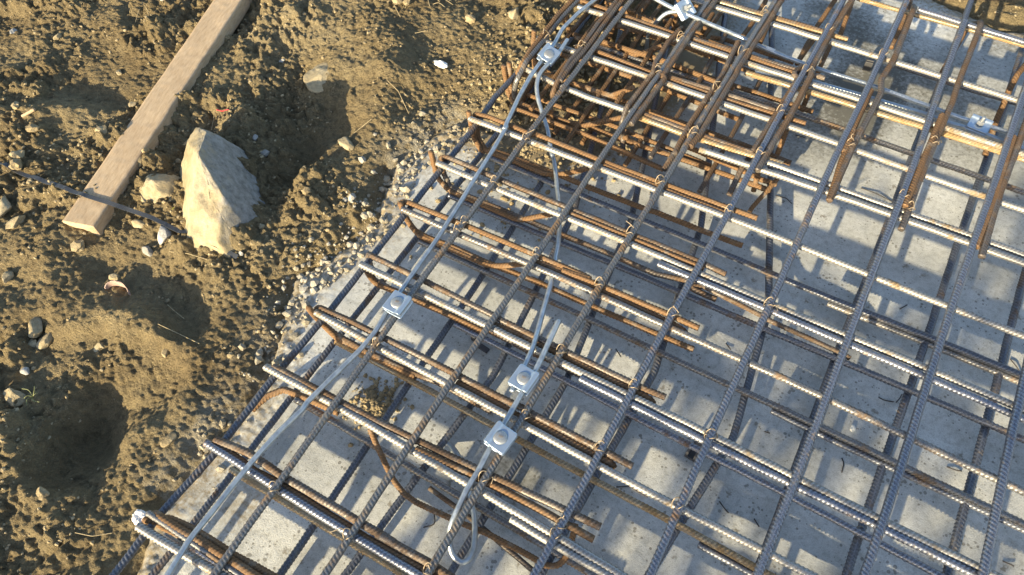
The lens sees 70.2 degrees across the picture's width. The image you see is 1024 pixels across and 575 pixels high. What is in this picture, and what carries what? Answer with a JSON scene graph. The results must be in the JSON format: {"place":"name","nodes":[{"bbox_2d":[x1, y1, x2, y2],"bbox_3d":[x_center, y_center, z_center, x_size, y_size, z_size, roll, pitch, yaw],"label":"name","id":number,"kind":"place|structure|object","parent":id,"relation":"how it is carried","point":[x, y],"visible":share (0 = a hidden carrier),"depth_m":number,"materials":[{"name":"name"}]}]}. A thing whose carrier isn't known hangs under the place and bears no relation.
{"place":"outdoors","nodes":[
{"label":"outdoors","id":0,"kind":"place"},
{"bbox_2d":[0,0,1023,574],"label":"soil ground","id":1,"kind":"structure","parent":0,"point":[182,392],"depth_m":2.34,"materials":[{"name":"brown soil"}]},
{"bbox_2d":[62,0,251,235],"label":"timber","id":2,"kind":"object","parent":1,"relation":"on","point":[200,47],"visible":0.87,"depth_m":2.51,"materials":[{"name":"brown wood"}]},
{"bbox_2d":[0,162,238,258],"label":"strap","id":3,"kind":"object","parent":2,"relation":"on","point":[125,208],"visible":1,"depth_m":2.31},
{"bbox_2d":[139,174,180,203],"bbox_3d":[-1.158,-0.317,2.396,0.196,0.132,0.151,25,63,17],"label":"rock","id":4,"kind":"object","parent":1,"relation":"on","point":[156,187],"visible":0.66,"depth_m":2.34,"materials":[{"name":"stone"}]},
{"bbox_2d":[180,127,264,258],"bbox_3d":[-0.943,-0.260,2.451,0.655,0.554,0.406,56,75,28],"label":"rock","id":5,"kind":"object","parent":1,"relation":"on","point":[221,191],"visible":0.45,"depth_m":2.24,"materials":[{"name":"stone"}]},
{"bbox_2d":[8,0,595,371],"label":"broken clods","id":6,"kind":"object","parent":1,"relation":"on","point":[17,156],"visible":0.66,"depth_m":2.44,"materials":[{"name":"soil"}]},
{"bbox_2d":[137,0,1023,574],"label":"concrete slab","id":7,"kind":"structure","parent":1,"relation":"on","point":[627,536],"depth_m":2.02,"materials":[{"name":"grey concrete"}]},
{"bbox_2d":[109,71,515,574],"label":"edge rebar","id":8,"kind":"object","parent":7,"relation":"on","point":[184,486],"visible":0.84,"depth_m":1.90,"materials":[{"name":"metal"}]},
{"bbox_2d":[145,510,243,574],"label":"cross rebar","id":9,"kind":"object","parent":8,"relation":"on","point":[149,514],"visible":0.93,"depth_m":1.63,"materials":[{"name":"metal"}]},
{"bbox_2d":[135,522,228,574],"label":"cross rebar","id":10,"kind":"object","parent":9,"relation":"on","point":[168,544],"visible":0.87,"depth_m":1.63,"materials":[{"name":"metal"}]},
{"bbox_2d":[203,439,422,574],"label":"cross rebar","id":11,"kind":"object","parent":8,"relation":"on","point":[328,520],"visible":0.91,"depth_m":1.66,"materials":[{"name":"metal"}]},
{"bbox_2d":[216,444,436,574],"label":"rusty lap rebar","id":12,"kind":"object","parent":11,"relation":"attached to","point":[416,565],"visible":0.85,"depth_m":1.65,"materials":[{"name":"orange metal"}]},
{"bbox_2d":[212,436,454,574],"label":"rusty lap rebar","id":13,"kind":"object","parent":11,"relation":"attached to","point":[382,536],"visible":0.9,"depth_m":1.66,"materials":[{"name":"brown metal"}]},
{"bbox_2d":[263,363,628,574],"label":"cross rebar","id":14,"kind":"object","parent":8,"relation":"on","point":[540,526],"visible":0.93,"depth_m":1.68,"materials":[{"name":"metal"}]},
{"bbox_2d":[271,364,601,530],"bbox_3d":[-0.208,0.369,1.735,0.905,0.022,0.027,22,62,16],"label":"rusty lap rebar","id":15,"kind":"object","parent":14,"relation":"attached to","point":[505,481],"visible":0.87,"depth_m":1.71,"materials":[{"name":"brown metal"}]},
{"bbox_2d":[414,446,594,542],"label":"rusty lap rebar","id":16,"kind":"object","parent":14,"relation":"attached to","point":[533,506],"visible":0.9,"depth_m":1.65,"materials":[{"name":"orange metal"}]},
{"bbox_2d":[509,515,613,574],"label":"cross rebar","id":17,"kind":"object","parent":14,"relation":"on","point":[558,546],"visible":0.91,"depth_m":1.59,"materials":[{"name":"metal"}]},
{"bbox_2d":[313,309,817,574],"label":"cross rebar","id":18,"kind":"object","parent":8,"relation":"on","point":[779,559],"visible":0.9,"depth_m":1.70,"materials":[{"name":"metal"}]},
{"bbox_2d":[455,380,616,468],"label":"rusty lap rebar","id":19,"kind":"object","parent":18,"relation":"attached to","point":[571,442],"visible":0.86,"depth_m":1.74,"materials":[{"name":"orange metal"}]},
{"bbox_2d":[753,19,967,574],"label":"lengthwise rebar","id":20,"kind":"object","parent":18,"relation":"on","point":[780,516],"visible":1,"depth_m":1.81,"materials":[{"name":"metal"}]},
{"bbox_2d":[859,83,1023,574],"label":"lengthwise rebar","id":21,"kind":"object","parent":18,"relation":"on","point":[893,487],"visible":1,"depth_m":1.75,"materials":[{"name":"metal"}]},
{"bbox_2d":[400,206,1023,495],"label":"cross rebar","id":22,"kind":"object","parent":8,"relation":"on","point":[918,441],"visible":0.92,"depth_m":1.81,"materials":[{"name":"metal"}]},
{"bbox_2d":[397,201,523,268],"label":"hooked rebar","id":23,"kind":"object","parent":22,"relation":"hanging from","point":[415,230],"visible":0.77,"depth_m":2.14,"materials":[{"name":"orange metal"}]},
{"bbox_2d":[435,160,1023,413],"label":"cross rebar","id":24,"kind":"object","parent":8,"relation":"on","point":[922,366],"visible":0.92,"depth_m":1.90,"materials":[{"name":"metal"}]},
{"bbox_2d":[320,0,711,574],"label":"lengthwise rebar","id":25,"kind":"object","parent":24,"relation":"on","point":[393,469],"visible":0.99,"depth_m":1.86,"materials":[{"name":"metal"}]},
{"bbox_2d":[628,0,718,126],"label":"lengthwise lap rebar","id":26,"kind":"object","parent":25,"relation":"attached to","point":[664,73],"visible":1,"depth_m":2.32,"materials":[{"name":"brown metal"}]},
{"bbox_2d":[654,0,1017,135],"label":"galvanised wire","id":27,"kind":"object","parent":25,"relation":"attached to","point":[835,74],"visible":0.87,"depth_m":2.34,"materials":[{"name":"metal"}]},
{"bbox_2d":[965,113,993,136],"bbox_3d":[1.400,-0.492,2.177,0.060,0.046,0.058,31,65,20],"label":"cable clamp","id":28,"kind":"object","parent":27,"relation":"attached to","point":[978,125],"visible":0.99,"depth_m":2.18,"materials":[{"name":"metal"}]},
{"bbox_2d":[755,70,1023,149],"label":"galvanised wire","id":29,"kind":"object","parent":28,"relation":"attached to","point":[949,122],"visible":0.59,"depth_m":2.24,"materials":[{"name":"metal"}]},
{"bbox_2d":[568,211,704,270],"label":"rusty lap rebar","id":30,"kind":"object","parent":24,"relation":"attached to","point":[689,262],"visible":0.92,"depth_m":2.00,"materials":[{"name":"orange metal"}]},
{"bbox_2d":[468,116,1023,339],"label":"cross rebar","id":31,"kind":"object","parent":8,"relation":"on","point":[1012,331],"visible":0.91,"depth_m":1.99,"materials":[{"name":"metal"}]},
{"bbox_2d":[164,0,596,574],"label":"galvanised wire","id":32,"kind":"object","parent":31,"relation":"on","point":[207,517],"visible":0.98,"depth_m":1.85,"materials":[{"name":"metal"}]},
{"bbox_2d":[529,0,845,574],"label":"lengthwise rebar","id":33,"kind":"object","parent":31,"relation":"on","point":[543,558],"visible":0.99,"depth_m":1.84,"materials":[{"name":"metal"}]},
{"bbox_2d":[977,359,1023,574],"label":"lengthwise rebar","id":34,"kind":"object","parent":31,"relation":"on","point":[999,493],"visible":1,"depth_m":1.60,"materials":[{"name":"metal"}]},
{"bbox_2d":[172,111,482,488],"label":"edge gravel","id":35,"kind":"structure","parent":7,"relation":"on","point":[324,281],"depth_m":2.25,"materials":[{"name":"grey gravel"}]},
{"bbox_2d":[148,0,603,574],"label":"lengthwise rebar","id":36,"kind":"object","parent":7,"relation":"on","point":[226,480],"visible":0.52,"depth_m":2.02,"materials":[{"name":"metal"}]},
{"bbox_2d":[153,510,262,574],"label":"hairpin rebar","id":37,"kind":"object","parent":36,"relation":"on","point":[233,561],"visible":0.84,"depth_m":1.63,"materials":[{"name":"orange metal"}]},
{"bbox_2d":[142,514,278,574],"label":"rusty lap rebar","id":38,"kind":"object","parent":37,"relation":"attached to","point":[258,567],"visible":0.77,"depth_m":1.64,"materials":[{"name":"orange metal"}]},
{"bbox_2d":[228,466,408,574],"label":"cross rebar","id":39,"kind":"object","parent":36,"relation":"on","point":[263,489],"visible":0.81,"depth_m":1.77,"materials":[{"name":"metal"}]},
{"bbox_2d":[277,176,547,574],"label":"lengthwise rebar","id":40,"kind":"object","parent":7,"relation":"on","point":[334,495],"visible":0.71,"depth_m":1.93,"materials":[{"name":"metal"}]},
{"bbox_2d":[293,397,597,574],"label":"cross rebar","id":41,"kind":"object","parent":40,"relation":"on","point":[439,484],"visible":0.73,"depth_m":1.80,"materials":[{"name":"metal"}]},
{"bbox_2d":[341,24,624,574],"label":"lengthwise rebar","id":42,"kind":"object","parent":7,"relation":"on","point":[408,488],"visible":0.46,"depth_m":1.95,"materials":[{"name":"metal"}]},
{"bbox_2d":[313,305,633,469],"bbox_3d":[-0.132,0.256,1.867,0.948,0.137,0.039,24,63,17],"label":"hairpin rebar","id":43,"kind":"object","parent":42,"relation":"on","point":[559,427],"visible":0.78,"depth_m":1.84,"materials":[{"name":"brown metal"}]},
{"bbox_2d":[400,199,699,351],"bbox_3d":[0.072,-0.045,2.040,0.940,0.136,0.044,24,63,17],"label":"hairpin rebar","id":44,"kind":"object","parent":42,"relation":"on","point":[576,273],"visible":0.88,"depth_m":2.01,"materials":[{"name":"orange metal"}]},
{"bbox_2d":[438,154,726,301],"bbox_3d":[0.171,-0.190,2.123,0.924,0.137,0.052,24,63,17],"label":"hairpin rebar","id":45,"kind":"object","parent":42,"relation":"on","point":[696,288],"visible":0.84,"depth_m":2.10,"materials":[{"name":"brown metal"}]},
{"bbox_2d":[472,112,757,247],"bbox_3d":[0.269,-0.329,2.201,0.930,0.139,0.063,25,63,17],"label":"hairpin rebar","id":46,"kind":"object","parent":42,"relation":"on","point":[501,155],"visible":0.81,"depth_m":2.19,"materials":[{"name":"orange metal"}]},
{"bbox_2d":[446,319,561,565],"bbox_3d":[-0.077,0.358,1.813,0.202,0.227,0.618,17,61,14],"label":"galvanised wire","id":47,"kind":"object","parent":7,"relation":"on","point":[465,493],"visible":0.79,"depth_m":1.69,"materials":[{"name":"metal"}]},
{"bbox_2d":[508,364,539,395],"bbox_3d":[0.029,0.228,1.779,0.058,0.042,0.060,29,64,19],"label":"cable clamp","id":48,"kind":"object","parent":47,"relation":"attached to","point":[524,378],"visible":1,"depth_m":1.76,"materials":[{"name":"metal"}]},
{"bbox_2d":[509,38,568,392],"bbox_3d":[0.095,-0.256,2.127,0.107,0.117,1.264,2,59,5],"label":"galvanised wire","id":49,"kind":"object","parent":48,"relation":"attached to","point":[529,355],"visible":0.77,"depth_m":2.07,"materials":[{"name":"metal"}]},
{"bbox_2d":[337,3,710,446],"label":"spilled soil","id":50,"kind":"structure","parent":7,"relation":"on","point":[378,408],"depth_m":2.43,"materials":[{"name":"brown soil"}]},
{"bbox_2d":[448,0,676,573],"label":"lengthwise rebar","id":51,"kind":"object","parent":7,"relation":"on","point":[510,474],"visible":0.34,"depth_m":1.93,"materials":[{"name":"metal"}]},
{"bbox_2d":[366,252,666,399],"bbox_3d":[-0.024,0.118,1.950,0.915,0.146,0.044,25,63,17],"label":"hairpin rebar","id":52,"kind":"object","parent":51,"relation":"on","point":[516,327],"visible":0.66,"depth_m":1.91,"materials":[{"name":"brown metal"}]},
{"bbox_2d":[623,76,681,166],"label":"lengthwise rebar","id":53,"kind":"object","parent":51,"relation":"on","point":[627,161],"visible":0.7,"depth_m":2.36,"materials":[{"name":"orange metal"}]},
{"bbox_2d":[509,105,662,171],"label":"cross rebar","id":54,"kind":"object","parent":53,"relation":"on","point":[596,140],"visible":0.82,"depth_m":2.34,"materials":[{"name":"orange metal"}]},
{"bbox_2d":[501,64,769,192],"bbox_3d":[0.369,-0.498,2.297,0.934,0.140,0.052,24,63,17],"label":"hooked rebar","id":55,"kind":"object","parent":53,"relation":"on","point":[661,152],"visible":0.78,"depth_m":2.34,"materials":[{"name":"orange metal"}]},
{"bbox_2d":[507,61,621,128],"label":"hooked rebar","id":56,"kind":"object","parent":55,"relation":"on","point":[582,125],"visible":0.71,"depth_m":2.36,"materials":[{"name":"orange metal"}]},
{"bbox_2d":[512,0,579,99],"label":"lengthwise hooked rebar","id":57,"kind":"object","parent":56,"relation":"on","point":[536,49],"visible":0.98,"depth_m":2.42,"materials":[{"name":"metal"}]},
{"bbox_2d":[536,36,1023,213],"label":"cross rebar","id":58,"kind":"object","parent":57,"relation":"on","point":[864,153],"visible":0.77,"depth_m":2.17,"materials":[{"name":"metal"}]},
{"bbox_2d":[595,49,806,125],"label":"rusty lap rebar","id":59,"kind":"object","parent":58,"relation":"attached to","point":[768,112],"visible":0.79,"depth_m":2.29,"materials":[{"name":"orange metal"}]},
{"bbox_2d":[540,0,729,574],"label":"lengthwise rebar","id":60,"kind":"object","parent":7,"relation":"on","point":[625,424],"visible":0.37,"depth_m":1.95,"materials":[{"name":"metal"}]},
{"bbox_2d":[367,429,577,568],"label":"cranked rebar","id":61,"kind":"object","parent":60,"relation":"on","point":[562,561],"visible":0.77,"depth_m":1.73,"materials":[{"name":"orange metal"}]},
{"bbox_2d":[526,93,711,166],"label":"cross rebar","id":62,"kind":"object","parent":60,"relation":"on","point":[612,125],"visible":0.62,"depth_m":2.36,"materials":[{"name":"orange metal"}]},
{"bbox_2d":[697,59,770,193],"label":"lengthwise rebar","id":63,"kind":"object","parent":60,"relation":"on","point":[731,135],"visible":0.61,"depth_m":2.31,"materials":[{"name":"brown metal"}]},
{"bbox_2d":[597,45,1023,194],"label":"cross rebar","id":64,"kind":"object","parent":63,"relation":"on","point":[909,152],"visible":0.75,"depth_m":2.31,"materials":[{"name":"metal"}]},
{"bbox_2d":[358,261,1003,574],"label":"cross rebar","id":65,"kind":"object","parent":7,"relation":"on","point":[743,451],"visible":0.91,"depth_m":1.72,"materials":[{"name":"metal"}]},
{"bbox_2d":[209,0,633,574],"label":"lengthwise rebar","id":66,"kind":"object","parent":65,"relation":"on","point":[277,484],"visible":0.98,"depth_m":1.88,"materials":[{"name":"metal"}]},
{"bbox_2d":[494,322,655,403],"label":"rusty lap rebar","id":67,"kind":"object","parent":65,"relation":"attached to","point":[588,368],"visible":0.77,"depth_m":1.82,"materials":[{"name":"orange metal"}]},
{"bbox_2d":[578,375,977,574],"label":"cross rebar","id":68,"kind":"object","parent":65,"relation":"on","point":[936,555],"visible":0.94,"depth_m":1.64,"materials":[{"name":"metal"}]},
{"bbox_2d":[644,27,774,574],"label":"lengthwise rebar","id":69,"kind":"object","parent":7,"relation":"on","point":[713,469],"visible":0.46,"depth_m":1.93,"materials":[{"name":"metal"}]},
{"bbox_2d":[453,322,945,574],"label":"cross rebar","id":70,"kind":"object","parent":69,"relation":"on","point":[866,536],"visible":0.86,"depth_m":1.80,"materials":[{"name":"metal"}]},
{"bbox_2d":[364,270,482,332],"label":"hooked rebar","id":71,"kind":"object","parent":70,"relation":"attached to","point":[436,309],"visible":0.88,"depth_m":2.05,"materials":[{"name":"orange metal"}]},
{"bbox_2d":[657,261,1023,422],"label":"cross rebar","id":72,"kind":"object","parent":7,"relation":"on","point":[952,388],"visible":0.91,"depth_m":1.81,"materials":[{"name":"metal"}]},
{"bbox_2d":[690,0,1017,102],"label":"cross rebar","id":73,"kind":"object","parent":7,"relation":"on","point":[899,63],"visible":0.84,"depth_m":2.34,"materials":[{"name":"metal"}]},
{"bbox_2d":[755,0,973,562],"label":"lengthwise rebar","id":74,"kind":"object","parent":7,"relation":"on","point":[967,9],"visible":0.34,"depth_m":2.04,"materials":[{"name":"metal"}]},
{"bbox_2d":[448,193,1023,443],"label":"cross rebar","id":75,"kind":"object","parent":74,"relation":"on","point":[936,401],"visible":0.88,"depth_m":1.98,"materials":[{"name":"metal"}]},
{"bbox_2d":[428,150,552,222],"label":"hooked rebar","id":76,"kind":"object","parent":75,"relation":"on","point":[447,188],"visible":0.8,"depth_m":2.21,"materials":[{"name":"orange metal"}]},
{"bbox_2d":[490,156,1020,377],"bbox_3d":[0.938,0.051,2.005,2.341,0.021,0.026,25,63,17],"label":"cross rebar","id":77,"kind":"object","parent":74,"relation":"on","point":[865,312],"visible":0.9,"depth_m":2.06,"materials":[{"name":"metal"}]},
{"bbox_2d":[703,286,850,359],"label":"cross rebar","id":78,"kind":"object","parent":74,"relation":"on","point":[791,330],"visible":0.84,"depth_m":1.97,"materials":[{"name":"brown metal"}]},
{"bbox_2d":[770,408,1023,533],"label":"cross rebar","id":79,"kind":"object","parent":74,"relation":"on","point":[844,446],"visible":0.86,"depth_m":1.79,"materials":[{"name":"metal"}]},
{"bbox_2d":[417,239,1023,527],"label":"cross rebar","id":80,"kind":"object","parent":79,"relation":"on","point":[949,488],"visible":0.89,"depth_m":1.88,"materials":[{"name":"metal"}]},
{"bbox_2d":[826,301,1018,384],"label":"cross rebar","id":81,"kind":"object","parent":74,"relation":"on","point":[968,360],"visible":0.92,"depth_m":1.95,"materials":[{"name":"metal"}]},
{"bbox_2d":[744,70,1023,162],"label":"cross rebar","id":82,"kind":"object","parent":7,"relation":"on","point":[852,105],"visible":0.77,"depth_m":2.22,"materials":[{"name":"metal"}]},
{"bbox_2d":[577,4,1023,156],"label":"cross rebar","id":83,"kind":"object","parent":82,"relation":"on","point":[841,93],"visible":0.78,"depth_m":2.27,"materials":[{"name":"metal"}]},
{"bbox_2d":[619,25,684,154],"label":"lengthwise hooked rebar","id":84,"kind":"object","parent":83,"relation":"attached to","point":[648,79],"visible":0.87,"depth_m":2.32,"materials":[{"name":"brown metal"}]},
{"bbox_2d":[579,0,799,74],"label":"rusty lap rebar","id":85,"kind":"object","parent":83,"relation":"attached to","point":[709,45],"visible":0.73,"depth_m":2.42,"materials":[{"name":"orange metal"}]},
{"bbox_2d":[661,39,740,171],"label":"lengthwise lap rebar","id":86,"kind":"object","parent":83,"relation":"attached to","point":[694,117],"visible":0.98,"depth_m":2.24,"materials":[{"name":"brown metal"}]},
{"bbox_2d":[826,4,917,202],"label":"lengthwise lap rebar","id":87,"kind":"object","parent":83,"relation":"attached to","point":[866,120],"visible":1,"depth_m":2.18,"materials":[{"name":"brown metal"}]},
{"bbox_2d":[856,0,1023,47],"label":"cross rebar","id":88,"kind":"object","parent":87,"relation":"attached to","point":[916,15],"visible":0.81,"depth_m":2.43,"materials":[{"name":"metal"}]},
{"bbox_2d":[917,6,1023,44],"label":"cross rebar","id":89,"kind":"object","parent":88,"relation":"on","point":[973,26],"visible":0.88,"depth_m":2.38,"materials":[{"name":"metal"}]},
{"bbox_2d":[898,20,983,231],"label":"lengthwise hooked rebar","id":90,"kind":"object","parent":89,"relation":"attached to","point":[947,112],"visible":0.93,"depth_m":2.16,"materials":[{"name":"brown metal"}]},
{"bbox_2d":[698,147,1023,266],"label":"cross rebar","id":91,"kind":"object","parent":90,"relation":"on","point":[881,211],"visible":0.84,"depth_m":2.03,"materials":[{"name":"metal"}]},
{"bbox_2d":[764,159,1023,258],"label":"cross rebar","id":92,"kind":"object","parent":90,"relation":"on","point":[913,215],"visible":0.81,"depth_m":2.02,"materials":[{"name":"metal"}]},
{"bbox_2d":[639,115,783,163],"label":"rusty lap rebar","id":93,"kind":"object","parent":92,"relation":"attached to","point":[678,132],"visible":0.84,"depth_m":2.17,"materials":[{"name":"metal"}]},
{"bbox_2d":[646,0,909,574],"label":"lengthwise rebar","id":94,"kind":"object","parent":92,"relation":"on","point":[659,553],"visible":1,"depth_m":1.84,"materials":[{"name":"metal"}]},
{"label":"near cross rebar","id":95,"kind":"object","parent":94,"relation":"attached to","visible":0},
{"bbox_2d":[423,0,777,574],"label":"lengthwise rebar","id":96,"kind":"object","parent":95,"relation":"on","point":[476,492],"visible":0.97,"depth_m":1.87,"materials":[{"name":"metal"}]},
{"bbox_2d":[483,421,516,455],"bbox_3d":[-0.027,0.354,1.700,0.058,0.042,0.060,32,65,17],"label":"cable clamp","id":97,"kind":"object","parent":96,"relation":"attached to","point":[500,438],"visible":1,"depth_m":1.68,"materials":[{"name":"metal"}]},
{"bbox_2d":[689,0,784,148],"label":"lengthwise lap rebar","id":98,"kind":"object","parent":96,"relation":"attached to","point":[730,83],"visible":1,"depth_m":2.29,"materials":[{"name":"brown metal"}]},
{"bbox_2d":[754,0,854,172],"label":"lengthwise lap rebar","id":99,"kind":"object","parent":92,"relation":"on","point":[773,142],"visible":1,"depth_m":2.23,"materials":[{"name":"brown metal"}]},
{"bbox_2d":[978,118,1023,258],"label":"lengthwise lap rebar","id":100,"kind":"object","parent":92,"relation":"on","point":[983,249],"visible":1,"depth_m":1.99,"materials":[{"name":"brown metal"}]},
{"bbox_2d":[902,112,944,207],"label":"lengthwise lap rebar","id":101,"kind":"object","parent":83,"relation":"on","point":[922,161],"visible":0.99,"depth_m":2.07,"materials":[{"name":"orange metal"}]},
{"bbox_2d":[841,37,1023,574],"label":"lengthwise rebar","id":102,"kind":"object","parent":7,"relation":"on","point":[855,545],"visible":0.71,"depth_m":1.94,"materials":[{"name":"metal"}]},
{"bbox_2d":[942,267,1023,574],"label":"lengthwise rebar","id":103,"kind":"object","parent":7,"relation":"on","point":[963,508],"visible":0.8,"depth_m":1.81,"materials":[{"name":"metal"}]},
{"bbox_2d":[697,541,752,574],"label":"cross rebar","id":104,"kind":"object","parent":103,"relation":"on","point":[721,557],"visible":0.93,"depth_m":1.69,"materials":[{"name":"metal"}]},
{"bbox_2d":[334,341,775,574],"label":"cross rebar","id":105,"kind":"object","parent":104,"relation":"on","point":[695,534],"visible":0.78,"depth_m":1.80,"materials":[{"name":"metal"}]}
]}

